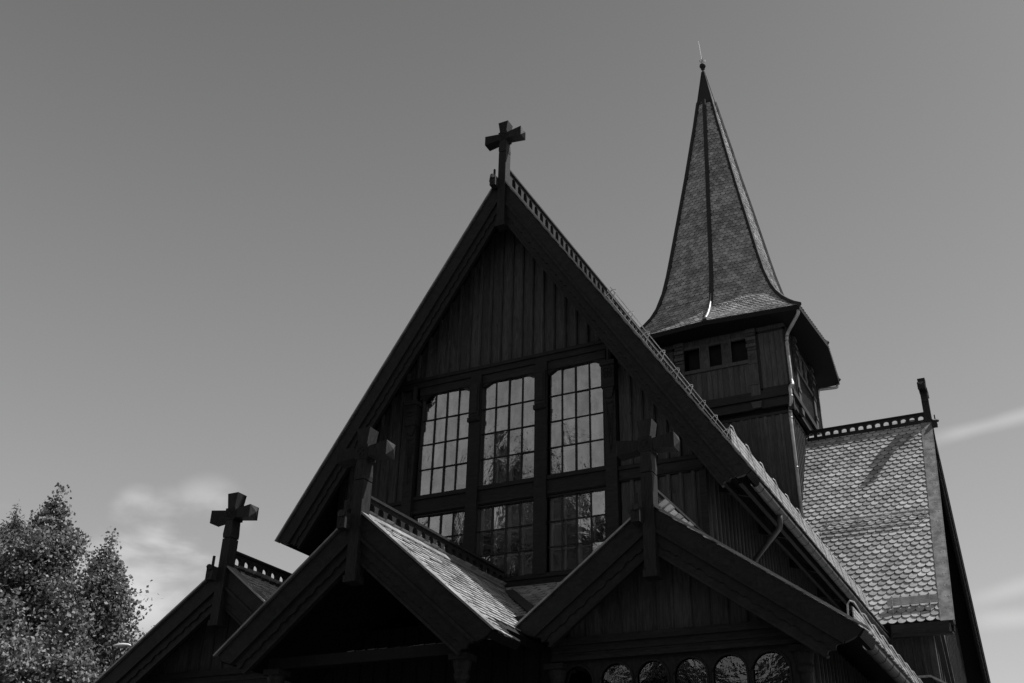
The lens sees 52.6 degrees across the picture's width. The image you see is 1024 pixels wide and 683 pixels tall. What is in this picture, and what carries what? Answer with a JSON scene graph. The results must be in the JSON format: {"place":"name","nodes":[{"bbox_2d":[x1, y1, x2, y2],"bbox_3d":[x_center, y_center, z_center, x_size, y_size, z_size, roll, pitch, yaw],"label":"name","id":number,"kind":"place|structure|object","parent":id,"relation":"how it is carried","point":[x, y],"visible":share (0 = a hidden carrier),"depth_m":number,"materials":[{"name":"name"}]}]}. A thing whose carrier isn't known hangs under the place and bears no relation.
{"place":"outdoors","nodes":[
{"label":"outdoors","id":0,"kind":"place"},
{"bbox_2d":[0,499,31,597],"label":"birch tree","id":1,"kind":"object","parent":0,"point":[15,523],"visible":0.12,"depth_m":47.80,"materials":[{"name":"grey plant"}]},
{"bbox_2d":[0,587,54,682],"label":"birch tree","id":2,"kind":"object","parent":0,"point":[17,656],"visible":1,"depth_m":33.07,"materials":[{"name":"grey plant"}]},
{"bbox_2d":[9,596,109,682],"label":"birch tree","id":3,"kind":"object","parent":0,"point":[72,657],"visible":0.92,"depth_m":33.78,"materials":[{"name":"grey plant"}]},
{"bbox_2d":[0,482,137,665],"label":"birch tree","id":4,"kind":"object","parent":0,"point":[40,571],"visible":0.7,"depth_m":41.25,"materials":[{"name":"grey plant"}]},
{"bbox_2d":[28,526,162,670],"bbox_3d":[-15.181,13.327,36.588,5.861,13.738,5.679,-13,-31,24],"label":"birch tree","id":5,"kind":"object","parent":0,"point":[105,591],"visible":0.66,"depth_m":37.34,"materials":[{"name":"grey plant"}]},
{"bbox_2d":[111,643,130,665],"bbox_3d":[-11.819,12.664,29.290,0.544,8.129,0.193,-2,-28,6],"label":"street lamp","id":6,"kind":"object","parent":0,"point":[122,645],"visible":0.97,"depth_m":31.11,"materials":[{"name":"metal"}]},
{"bbox_2d":[0,0,1023,682],"label":"sky","id":7,"kind":"structure","parent":0,"point":[221,221],"materials":[{"name":"grey"}]},
{"bbox_2d":[93,41,990,682],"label":"wooden church","id":8,"kind":"structure","parent":0,"point":[547,459],"depth_m":22.24,"materials":[{"name":"wood"}]},
{"bbox_2d":[413,509,464,557],"bbox_3d":[-1.577,4.509,22.452,1.320,1.650,0.110,-13,-31,24],"label":"window","id":9,"kind":"structure","parent":8,"relation":"in","point":[450,524],"depth_m":22.64,"materials":[{"name":"grey glass"}]},
{"bbox_2d":[416,387,469,496],"bbox_3d":[-1.518,2.238,23.675,1.320,2.630,0.110,-13,-31,24],"label":"window","id":10,"kind":"structure","parent":8,"relation":"in","point":[442,462],"depth_m":23.66,"materials":[{"name":"grey glass"}]},
{"bbox_2d":[476,498,532,577],"bbox_3d":[-0.132,4.185,21.782,1.400,1.650,0.110,-13,-31,24],"label":"window","id":11,"kind":"structure","parent":8,"relation":"in","point":[504,530],"depth_m":21.84,"materials":[{"name":"black glass"}]},
{"bbox_2d":[479,374,534,485],"bbox_3d":[-0.074,1.914,23.005,1.400,2.630,0.110,-13,-31,24],"label":"window","id":12,"kind":"structure","parent":8,"relation":"in","point":[507,417],"depth_m":22.98,"materials":[{"name":"grey glass"}]},
{"bbox_2d":[547,360,605,474],"bbox_3d":[1.380,1.588,22.331,1.360,2.630,0.110,-13,-31,24],"label":"window","id":13,"kind":"structure","parent":8,"relation":"in","point":[576,433],"depth_m":22.29,"materials":[{"name":"grey glass"}]},
{"bbox_2d":[547,487,606,572],"bbox_3d":[1.321,3.859,21.108,1.360,1.650,0.110,-13,-31,24],"label":"window","id":14,"kind":"structure","parent":8,"relation":"in","point":[577,521],"depth_m":21.15,"materials":[{"name":"black glass"}]},
{"bbox_2d":[559,644,800,682],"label":"arcade window","id":15,"kind":"structure","parent":8,"relation":"in","point":[596,668],"depth_m":16.12,"materials":[{"name":"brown wood"}]}
]}

